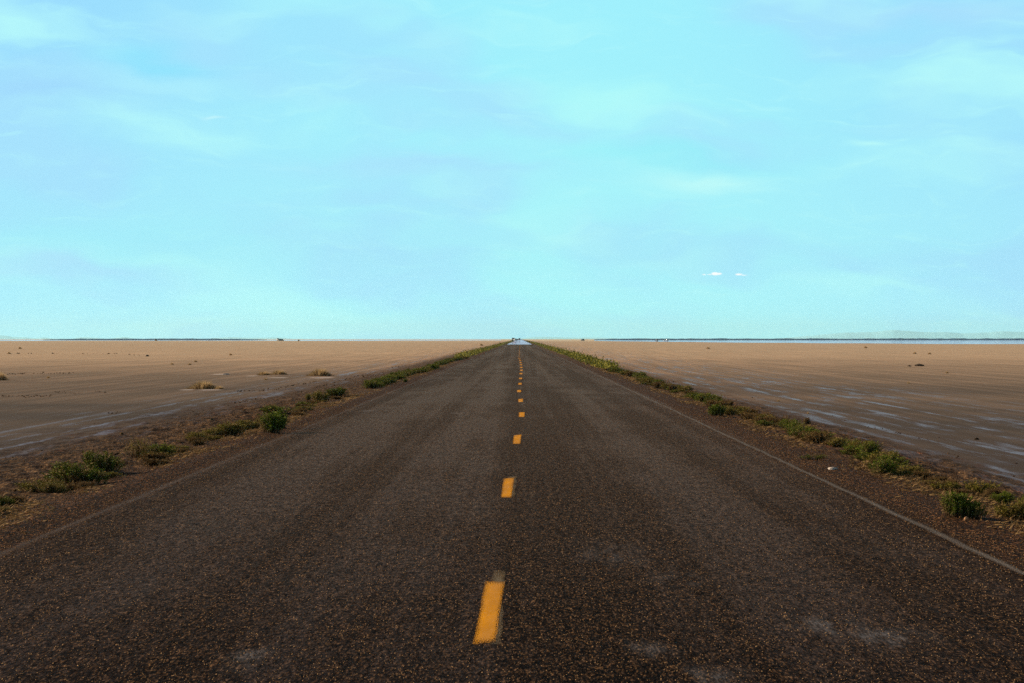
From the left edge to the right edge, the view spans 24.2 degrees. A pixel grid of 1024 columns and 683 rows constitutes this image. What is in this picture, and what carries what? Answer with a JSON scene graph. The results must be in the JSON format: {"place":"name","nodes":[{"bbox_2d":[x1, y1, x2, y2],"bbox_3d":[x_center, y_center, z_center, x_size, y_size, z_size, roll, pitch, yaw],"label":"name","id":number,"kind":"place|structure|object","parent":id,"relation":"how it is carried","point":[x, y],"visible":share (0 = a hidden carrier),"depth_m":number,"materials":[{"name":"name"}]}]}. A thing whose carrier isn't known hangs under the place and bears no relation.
{"place":"outdoors","nodes":[
{"label":"outdoors","id":0,"kind":"place"},
{"bbox_2d":[0,335,101,338],"bbox_3d":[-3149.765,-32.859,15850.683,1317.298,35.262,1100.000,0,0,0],"label":"hills","id":1,"kind":"structure","parent":0,"point":[4,337],"depth_m":15606.97,"materials":[{"name":"white"}]},
{"bbox_2d":[0,340,397,340],"bbox_3d":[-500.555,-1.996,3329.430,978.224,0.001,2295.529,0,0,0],"label":"water","id":2,"kind":"structure","parent":0,"point":[197,340],"depth_m":2473.47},
{"bbox_2d":[47,338,260,339],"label":"scrubland","id":3,"kind":"structure","parent":2,"relation":"on","point":[154,339],"depth_m":3571.36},
{"bbox_2d":[211,337,288,338],"bbox_3d":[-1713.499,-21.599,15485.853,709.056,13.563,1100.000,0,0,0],"label":"hills","id":4,"kind":"structure","parent":0,"point":[247,338],"depth_m":15202.40,"materials":[{"name":"white"}]},
{"bbox_2d":[0,341,1023,682],"bbox_3d":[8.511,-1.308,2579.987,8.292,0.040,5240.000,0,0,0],"label":"road","id":5,"kind":"structure","parent":0,"point":[494,385],"depth_m":16.69,"materials":[{"name":"grey asphalt"}]},
{"bbox_2d":[509,340,529,343],"bbox_3d":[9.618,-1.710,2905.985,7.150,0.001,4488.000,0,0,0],"label":"mirage","id":6,"kind":"object","parent":5,"relation":"on","point":[520,342],"visible":0.7,"depth_m":1007.34,"materials":[{"name":"blue"}]},
{"bbox_2d":[0,339,1023,560],"bbox_3d":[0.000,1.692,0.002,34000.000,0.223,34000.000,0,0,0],"label":"ground","id":7,"kind":"structure","parent":0,"point":[855,390],"depth_m":74.61,"materials":[{"name":"beige sand"}]},
{"bbox_2d":[0,371,8,379],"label":"grass tuft","id":8,"kind":"object","parent":7,"relation":"on","point":[2,377],"visible":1,"depth_m":102.10,"materials":[{"name":"plant"}]},
{"bbox_2d":[0,506,12,511],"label":"scrub plant","id":9,"kind":"object","parent":7,"relation":"on","point":[4,508],"visible":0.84,"depth_m":22.62,"materials":[{"name":"green plant"}]},
{"bbox_2d":[0,495,17,506],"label":"shrub","id":10,"kind":"object","parent":7,"relation":"on","point":[4,501],"visible":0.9,"depth_m":23.52,"materials":[{"name":"green plant"}]},
{"bbox_2d":[1,495,28,504],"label":"scrub plant","id":11,"kind":"object","parent":7,"relation":"on","point":[18,498],"visible":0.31,"depth_m":24.32,"materials":[{"name":"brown plant"}]},
{"bbox_2d":[15,477,64,491],"bbox_3d":[-5.167,1.571,26.170,0.627,0.181,0.595,0,0,-16],"label":"shrub","id":12,"kind":"object","parent":7,"relation":"on","point":[26,486],"visible":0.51,"depth_m":26.09,"materials":[{"name":"green plant"}]},
{"bbox_2d":[37,482,71,493],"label":"scrub plant","id":13,"kind":"object","parent":7,"relation":"on","point":[52,488],"visible":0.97,"depth_m":25.40,"materials":[{"name":"green plant"}]},
{"bbox_2d":[40,460,110,483],"bbox_3d":[-4.912,1.475,26.872,0.854,0.277,0.612,0,0,24],"label":"shrub","id":14,"kind":"object","parent":7,"relation":"on","point":[65,470],"visible":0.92,"depth_m":26.80,"materials":[{"name":"green plant"}]},
{"bbox_2d":[59,475,92,484],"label":"scrub plant","id":15,"kind":"object","parent":7,"relation":"on","point":[76,480],"visible":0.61,"depth_m":26.68,"materials":[{"name":"brown plant"}]},
{"bbox_2d":[64,481,97,490],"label":"scrub plant","id":16,"kind":"object","parent":7,"relation":"on","point":[72,485],"visible":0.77,"depth_m":26.03,"materials":[{"name":"brown plant"}]},
{"bbox_2d":[79,450,125,471],"bbox_3d":[-4.932,1.447,28.760,0.656,0.308,0.470,0,0,-33],"label":"shrub","id":17,"kind":"object","parent":7,"relation":"on","point":[109,464],"visible":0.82,"depth_m":28.69,"materials":[{"name":"green plant"}]},
{"bbox_2d":[82,471,126,478],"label":"scrub plant","id":18,"kind":"object","parent":7,"relation":"on","point":[113,474],"visible":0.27,"depth_m":27.74,"materials":[{"name":"green plant"}]},
{"bbox_2d":[119,435,156,457],"bbox_3d":[-5.194,1.467,33.298,0.556,0.311,0.486,0,0,18],"label":"shrub","id":19,"kind":"object","parent":7,"relation":"on","point":[143,449],"visible":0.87,"depth_m":33.27,"materials":[{"name":"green plant"}]},
{"bbox_2d":[133,457,173,466],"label":"scrub plant","id":20,"kind":"object","parent":7,"relation":"on","point":[152,462],"visible":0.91,"depth_m":30.74,"materials":[{"name":"green plant"}]},
{"bbox_2d":[137,451,172,460],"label":"scrub plant","id":21,"kind":"object","parent":7,"relation":"on","point":[160,456],"visible":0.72,"depth_m":31.86,"materials":[{"name":"brown plant"}]},
{"bbox_2d":[148,444,184,453],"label":"shrub","id":22,"kind":"object","parent":7,"relation":"on","point":[163,448],"visible":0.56,"depth_m":33.66,"materials":[{"name":"green plant"}]},
{"bbox_2d":[166,444,191,449],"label":"scrub plant","id":23,"kind":"object","parent":7,"relation":"on","point":[186,447],"visible":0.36,"depth_m":35.44,"materials":[{"name":"green plant"}]},
{"bbox_2d":[171,448,187,452],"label":"scrub plant","id":24,"kind":"object","parent":7,"relation":"on","point":[181,450],"visible":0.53,"depth_m":34.48,"materials":[{"name":"brown plant"}]},
{"bbox_2d":[178,431,206,441],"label":"shrub","id":25,"kind":"object","parent":7,"relation":"on","point":[195,434],"visible":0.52,"depth_m":38.03,"materials":[{"name":"green plant"}]},
{"bbox_2d":[189,439,204,445],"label":"scrub plant","id":26,"kind":"object","parent":7,"relation":"on","point":[196,442],"visible":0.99,"depth_m":36.49,"materials":[{"name":"brown plant"}]},
{"bbox_2d":[188,436,206,441],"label":"scrub plant","id":27,"kind":"object","parent":7,"relation":"on","point":[196,438],"visible":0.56,"depth_m":37.56,"materials":[{"name":"brown plant"}]},
{"bbox_2d":[184,380,216,388],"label":"grass tuft","id":28,"kind":"object","parent":7,"relation":"on","point":[203,385],"visible":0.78,"depth_m":84.27,"materials":[{"name":"plant"}]},
{"bbox_2d":[201,427,222,435],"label":"shrub","id":29,"kind":"object","parent":7,"relation":"on","point":[210,431],"visible":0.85,"depth_m":40.23,"materials":[{"name":"green plant"}]},
{"bbox_2d":[206,435,222,439],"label":"scrub plant","id":30,"kind":"object","parent":7,"relation":"on","point":[211,437],"visible":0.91,"depth_m":38.55,"materials":[{"name":"green plant"}]},
{"bbox_2d":[213,420,247,435],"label":"shrub","id":31,"kind":"object","parent":7,"relation":"on","point":[235,429],"visible":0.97,"depth_m":40.41,"materials":[{"name":"green plant"}]},
{"bbox_2d":[236,420,260,429],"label":"shrub","id":32,"kind":"object","parent":7,"relation":"on","point":[253,425],"visible":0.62,"depth_m":43.35,"materials":[{"name":"green plant"}]},
{"bbox_2d":[256,411,287,432],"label":"shrub","id":33,"kind":"object","parent":7,"relation":"on","point":[271,423],"visible":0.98,"depth_m":40.30,"materials":[{"name":"green plant"}]},
{"bbox_2d":[257,404,299,413],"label":"shrub","id":34,"kind":"object","parent":7,"relation":"on","point":[271,408],"visible":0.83,"depth_m":52.11,"materials":[{"name":"green plant"}]},
{"bbox_2d":[270,370,287,374],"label":"grass tuft","id":35,"kind":"object","parent":7,"relation":"on","point":[277,372],"visible":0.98,"depth_m":118.14,"materials":[{"name":"plant"}]},
{"bbox_2d":[272,408,287,427],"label":"shrub","id":36,"kind":"object","parent":7,"relation":"on","point":[285,415],"visible":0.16,"depth_m":42.30,"materials":[{"name":"green plant"}]},
{"bbox_2d":[290,412,306,415],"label":"scrub plant","id":37,"kind":"object","parent":7,"relation":"on","point":[298,414],"visible":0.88,"depth_m":49.96,"materials":[{"name":"brown plant"}]},
{"bbox_2d":[290,408,309,412],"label":"scrub plant","id":38,"kind":"object","parent":7,"relation":"on","point":[302,410],"visible":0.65,"depth_m":53.20,"materials":[{"name":"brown plant"}]},
{"bbox_2d":[295,406,314,410],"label":"scrub plant","id":39,"kind":"object","parent":7,"relation":"on","point":[307,408],"visible":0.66,"depth_m":54.27,"materials":[{"name":"green plant"}]},
{"bbox_2d":[295,400,316,406],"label":"shrub","id":40,"kind":"object","parent":7,"relation":"on","point":[301,402],"visible":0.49,"depth_m":57.68,"materials":[{"name":"green plant"}]},
{"bbox_2d":[305,368,333,375],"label":"grass tuft","id":41,"kind":"object","parent":7,"relation":"on","point":[317,372],"visible":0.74,"depth_m":113.93,"materials":[{"name":"plant"}]},
{"bbox_2d":[310,389,333,400],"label":"shrub","id":42,"kind":"object","parent":7,"relation":"on","point":[318,395],"visible":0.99,"depth_m":63.20,"materials":[{"name":"green plant"}]},
{"bbox_2d":[324,387,349,396],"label":"shrub","id":43,"kind":"object","parent":7,"relation":"on","point":[339,391],"visible":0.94,"depth_m":67.89,"materials":[{"name":"green plant"}]},
{"bbox_2d":[362,379,383,388],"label":"shrub","id":44,"kind":"object","parent":7,"relation":"on","point":[371,384],"visible":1,"depth_m":77.88,"materials":[{"name":"green plant"}]},
{"bbox_2d":[1,353,1016,492],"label":"mud clods","id":45,"kind":"object","parent":7,"relation":"on","point":[291,408],"visible":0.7,"depth_m":67.11,"materials":[{"name":"brown soil"}]},
{"bbox_2d":[0,362,1023,535],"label":"dry grass","id":46,"kind":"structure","parent":7,"relation":"on","point":[977,498],"depth_m":28.65,"materials":[{"name":"plant"}]},
{"bbox_2d":[0,407,1023,576],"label":"gravel","id":47,"kind":"structure","parent":7,"relation":"on","point":[670,407],"depth_m":25.88,"materials":[{"name":"gravel"}]},
{"bbox_2d":[453,340,623,368],"bbox_3d":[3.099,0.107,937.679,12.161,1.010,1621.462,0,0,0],"label":"roadside scrub","id":48,"kind":"object","parent":7,"relation":"on","point":[591,360],"visible":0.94,"depth_m":207.32,"materials":[{"name":"green plant"}]},
{"bbox_2d":[624,371,637,376],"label":"shrub","id":49,"kind":"object","parent":7,"relation":"on","point":[630,373],"visible":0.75,"depth_m":104.19,"materials":[{"name":"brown plant"}]},
{"bbox_2d":[633,372,647,377],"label":"shrub","id":50,"kind":"object","parent":7,"relation":"on","point":[641,374],"visible":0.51,"depth_m":99.92,"materials":[{"name":"green plant"}]},
{"bbox_2d":[652,381,664,388],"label":"shrub","id":51,"kind":"object","parent":7,"relation":"on","point":[656,385],"visible":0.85,"depth_m":79.48,"materials":[{"name":"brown plant"}]},
{"bbox_2d":[660,383,674,389],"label":"shrub","id":52,"kind":"object","parent":7,"relation":"on","point":[664,386],"visible":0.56,"depth_m":77.89,"materials":[{"name":"green plant"}]},
{"bbox_2d":[666,383,680,390],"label":"shrub","id":53,"kind":"object","parent":7,"relation":"on","point":[672,387],"visible":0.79,"depth_m":74.90,"materials":[{"name":"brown plant"}]},
{"bbox_2d":[677,385,696,391],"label":"shrub","id":54,"kind":"object","parent":7,"relation":"on","point":[686,387],"visible":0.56,"depth_m":75.55,"materials":[{"name":"green plant"}]},
{"bbox_2d":[693,392,713,401],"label":"shrub","id":55,"kind":"object","parent":7,"relation":"on","point":[700,397],"visible":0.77,"depth_m":61.48,"materials":[{"name":"green plant"}]},
{"bbox_2d":[706,399,716,405],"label":"shrub","id":56,"kind":"object","parent":7,"relation":"on","point":[710,402],"visible":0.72,"depth_m":57.45,"materials":[{"name":"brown plant"}]},
{"bbox_2d":[707,403,726,415],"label":"shrub","id":57,"kind":"object","parent":7,"relation":"on","point":[716,410],"visible":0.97,"depth_m":49.75,"materials":[{"name":"green plant"}]},
{"bbox_2d":[724,407,737,415],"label":"shrub","id":58,"kind":"object","parent":7,"relation":"on","point":[730,411],"visible":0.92,"depth_m":50.97,"materials":[{"name":"green plant"}]},
{"bbox_2d":[736,406,749,411],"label":"shrub","id":59,"kind":"object","parent":7,"relation":"on","point":[741,408],"visible":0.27,"depth_m":52.88,"materials":[{"name":"green plant"}]},
{"bbox_2d":[742,408,757,412],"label":"shrub","id":60,"kind":"object","parent":7,"relation":"on","point":[751,410],"visible":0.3,"depth_m":50.26,"materials":[{"name":"brown plant"}]},
{"bbox_2d":[745,412,756,419],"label":"shrub","id":61,"kind":"object","parent":7,"relation":"on","point":[749,416],"visible":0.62,"depth_m":47.77,"materials":[{"name":"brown plant"}]},
{"bbox_2d":[751,412,778,419],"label":"shrub","id":62,"kind":"object","parent":7,"relation":"on","point":[752,417],"visible":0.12,"depth_m":47.33,"materials":[{"name":"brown plant"}]},
{"bbox_2d":[754,419,778,426],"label":"shrub","id":63,"kind":"object","parent":7,"relation":"on","point":[764,423],"visible":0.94,"depth_m":44.37,"materials":[{"name":"green plant"}]},
{"bbox_2d":[754,415,778,423],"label":"shrub","id":64,"kind":"object","parent":7,"relation":"on","point":[768,418],"visible":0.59,"depth_m":45.60,"materials":[{"name":"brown plant"}]},
{"bbox_2d":[770,415,789,425],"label":"shrub","id":65,"kind":"object","parent":7,"relation":"on","point":[782,418],"visible":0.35,"depth_m":44.98,"materials":[{"name":"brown plant"}]},
{"bbox_2d":[778,418,801,428],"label":"shrub","id":66,"kind":"object","parent":7,"relation":"on","point":[784,421],"visible":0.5,"depth_m":43.77,"materials":[{"name":"green plant"}]},
{"bbox_2d":[781,422,802,430],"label":"shrub","id":67,"kind":"object","parent":7,"relation":"on","point":[790,424],"visible":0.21,"depth_m":42.85,"materials":[{"name":"green plant"}]},
{"bbox_2d":[782,420,804,427],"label":"shrub","id":68,"kind":"object","parent":7,"relation":"on","point":[793,421],"visible":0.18,"depth_m":43.45,"materials":[{"name":"green plant"}]},
{"bbox_2d":[786,426,818,436],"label":"shrub","id":69,"kind":"object","parent":7,"relation":"on","point":[801,429],"visible":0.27,"depth_m":40.39,"materials":[{"name":"green plant"}]},
{"bbox_2d":[803,417,810,424],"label":"shrub","id":70,"kind":"object","parent":7,"relation":"on","point":[806,420],"visible":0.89,"depth_m":47.42,"materials":[{"name":"brown plant"}]},
{"bbox_2d":[594,338,1023,339],"bbox_3d":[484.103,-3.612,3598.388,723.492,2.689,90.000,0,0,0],"label":"scrubland","id":71,"kind":"structure","parent":7,"relation":"on","point":[824,339],"depth_m":3567.34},
{"bbox_2d":[794,430,829,439],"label":"shrub","id":72,"kind":"object","parent":7,"relation":"on","point":[799,435],"visible":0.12,"depth_m":39.23,"materials":[{"name":"brown plant"}]},
{"bbox_2d":[798,454,828,459],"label":"shrub","id":73,"kind":"object","parent":7,"relation":"on","point":[820,457],"visible":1,"depth_m":31.46,"materials":[{"name":"green plant"}]},
{"bbox_2d":[801,430,833,440],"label":"shrub","id":74,"kind":"object","parent":7,"relation":"on","point":[830,434],"visible":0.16,"depth_m":38.35,"materials":[{"name":"green plant"}]},
{"bbox_2d":[803,430,835,443],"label":"shrub","id":75,"kind":"object","parent":7,"relation":"on","point":[814,437],"visible":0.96,"depth_m":37.68,"materials":[{"name":"brown plant"}]},
{"bbox_2d":[826,437,846,446],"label":"shrub","id":76,"kind":"object","parent":7,"relation":"on","point":[836,442],"visible":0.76,"depth_m":36.58,"materials":[{"name":"green plant"}]},
{"bbox_2d":[839,445,862,455],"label":"shrub","id":77,"kind":"object","parent":7,"relation":"on","point":[852,450],"visible":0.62,"depth_m":33.55,"materials":[{"name":"green plant"}]},
{"bbox_2d":[843,437,860,446],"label":"shrub","id":78,"kind":"object","parent":7,"relation":"on","point":[849,441],"visible":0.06,"depth_m":35.49,"materials":[{"name":"green plant"}]},
{"bbox_2d":[843,439,878,452],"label":"shrub","id":79,"kind":"object","parent":7,"relation":"on","point":[856,443],"visible":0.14,"depth_m":34.48,"materials":[{"name":"green plant"}]},
{"bbox_2d":[849,452,877,459],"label":"shrub","id":80,"kind":"object","parent":7,"relation":"on","point":[863,456],"visible":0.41,"depth_m":32.54,"materials":[{"name":"green plant"}]},
{"bbox_2d":[855,441,884,454],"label":"shrub","id":81,"kind":"object","parent":7,"relation":"on","point":[871,447],"visible":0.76,"depth_m":33.04,"materials":[{"name":"green plant"}]},
{"bbox_2d":[865,459,886,468],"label":"shrub","id":82,"kind":"object","parent":7,"relation":"on","point":[871,463],"visible":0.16,"depth_m":29.90,"materials":[{"name":"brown plant"}]},
{"bbox_2d":[866,458,898,474],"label":"shrub","id":83,"kind":"object","parent":7,"relation":"on","point":[881,467],"visible":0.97,"depth_m":28.41,"materials":[{"name":"green plant"}]},
{"bbox_2d":[862,450,908,464],"bbox_3d":[4.864,1.537,31.310,0.566,0.239,0.516,0,0,-15],"label":"shrub","id":84,"kind":"object","parent":7,"relation":"on","point":[872,458],"visible":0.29,"depth_m":31.34,"materials":[{"name":"green plant"}]},
{"bbox_2d":[873,454,915,466],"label":"shrub","id":85,"kind":"object","parent":7,"relation":"on","point":[900,460],"visible":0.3,"depth_m":30.86,"materials":[{"name":"green plant"}]},
{"bbox_2d":[888,469,912,476],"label":"shrub","id":86,"kind":"object","parent":7,"relation":"on","point":[905,472],"visible":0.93,"depth_m":28.43,"materials":[{"name":"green plant"}]},
{"bbox_2d":[892,461,912,468],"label":"shrub","id":87,"kind":"object","parent":7,"relation":"on","point":[897,464],"visible":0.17,"depth_m":30.47,"materials":[{"name":"green plant"}]},
{"bbox_2d":[891,465,929,472],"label":"shrub","id":88,"kind":"object","parent":7,"relation":"on","point":[913,468],"visible":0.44,"depth_m":29.14,"materials":[{"name":"green plant"}]},
{"bbox_2d":[911,470,932,478],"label":"shrub","id":89,"kind":"object","parent":7,"relation":"on","point":[920,474],"visible":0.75,"depth_m":28.72,"materials":[{"name":"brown plant"}]},
{"bbox_2d":[923,480,943,486],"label":"shrub","id":90,"kind":"object","parent":7,"relation":"on","point":[931,482],"visible":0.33,"depth_m":26.45,"materials":[{"name":"brown plant"}]},
{"bbox_2d":[927,476,950,480],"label":"shrub","id":91,"kind":"object","parent":7,"relation":"on","point":[938,478],"visible":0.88,"depth_m":27.92,"materials":[{"name":"brown plant"}]},
{"bbox_2d":[927,480,962,489],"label":"shrub","id":92,"kind":"object","parent":7,"relation":"on","point":[949,485],"visible":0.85,"depth_m":26.03,"materials":[{"name":"green plant"}]},
{"bbox_2d":[938,489,973,517],"bbox_3d":[3.997,1.443,21.395,0.327,0.258,0.421,0,0,26],"label":"shrub","id":93,"kind":"object","parent":7,"relation":"on","point":[952,500],"visible":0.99,"depth_m":21.32,"materials":[{"name":"green plant"}]},
{"bbox_2d":[946,488,975,494],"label":"shrub","id":94,"kind":"object","parent":7,"relation":"on","point":[959,491],"visible":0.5,"depth_m":25.59,"materials":[{"name":"brown plant"}]},
{"bbox_2d":[956,499,988,518],"bbox_3d":[4.099,1.493,21.345,0.314,0.179,0.244,0,0,24],"label":"shrub","id":95,"kind":"object","parent":7,"relation":"on","point":[975,512],"visible":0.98,"depth_m":21.28,"materials":[{"name":"green plant"}]},
{"bbox_2d":[966,493,993,499],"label":"shrub","id":96,"kind":"object","parent":7,"relation":"on","point":[981,495],"visible":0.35,"depth_m":24.46,"materials":[{"name":"brown plant"}]},
{"bbox_2d":[963,478,1001,494],"bbox_3d":[5.146,1.597,26.076,0.470,0.221,0.446,0,0,-18],"label":"shrub","id":97,"kind":"object","parent":7,"relation":"on","point":[977,487],"visible":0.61,"depth_m":26.01,"materials":[{"name":"green plant"}]},
{"bbox_2d":[975,488,1002,495],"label":"shrub","id":98,"kind":"object","parent":7,"relation":"on","point":[991,491],"visible":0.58,"depth_m":25.12,"materials":[{"name":"brown plant"}]},
{"bbox_2d":[988,490,1015,503],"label":"shrub","id":99,"kind":"object","parent":7,"relation":"on","point":[1005,496],"visible":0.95,"depth_m":23.97,"materials":[{"name":"green plant"}]},
{"bbox_2d":[992,500,1022,518],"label":"shrub","id":100,"kind":"object","parent":7,"relation":"on","point":[1004,510],"visible":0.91,"depth_m":21.87,"materials":[{"name":"green plant"}]},
{"bbox_2d":[1014,498,1023,520],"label":"shrub","id":101,"kind":"object","parent":7,"relation":"on","point":[1021,506],"visible":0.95,"depth_m":21.83,"materials":[{"name":"green plant"}]},
{"bbox_2d":[0,0,1023,338],"label":"sky","id":102,"kind":"structure","parent":0,"point":[176,169],"materials":[{"name":"blue"}]},
{"bbox_2d":[520,337,618,338],"bbox_3d":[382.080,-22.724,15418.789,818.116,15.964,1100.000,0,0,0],"label":"hills","id":103,"kind":"structure","parent":0,"point":[563,338],"depth_m":15119.79,"materials":[{"name":"teal"}]},
{"bbox_2d":[594,340,1023,343],"bbox_3d":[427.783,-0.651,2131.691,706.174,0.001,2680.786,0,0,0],"label":"water","id":104,"kind":"structure","parent":0,"point":[902,341],"depth_m":1551.85,"materials":[{"name":"blue liquid"}]},
{"bbox_2d":[775,330,1023,338],"bbox_3d":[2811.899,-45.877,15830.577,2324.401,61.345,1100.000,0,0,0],"label":"hills","id":105,"kind":"structure","parent":0,"point":[887,334],"depth_m":15581.56,"materials":[{"name":"teal"}]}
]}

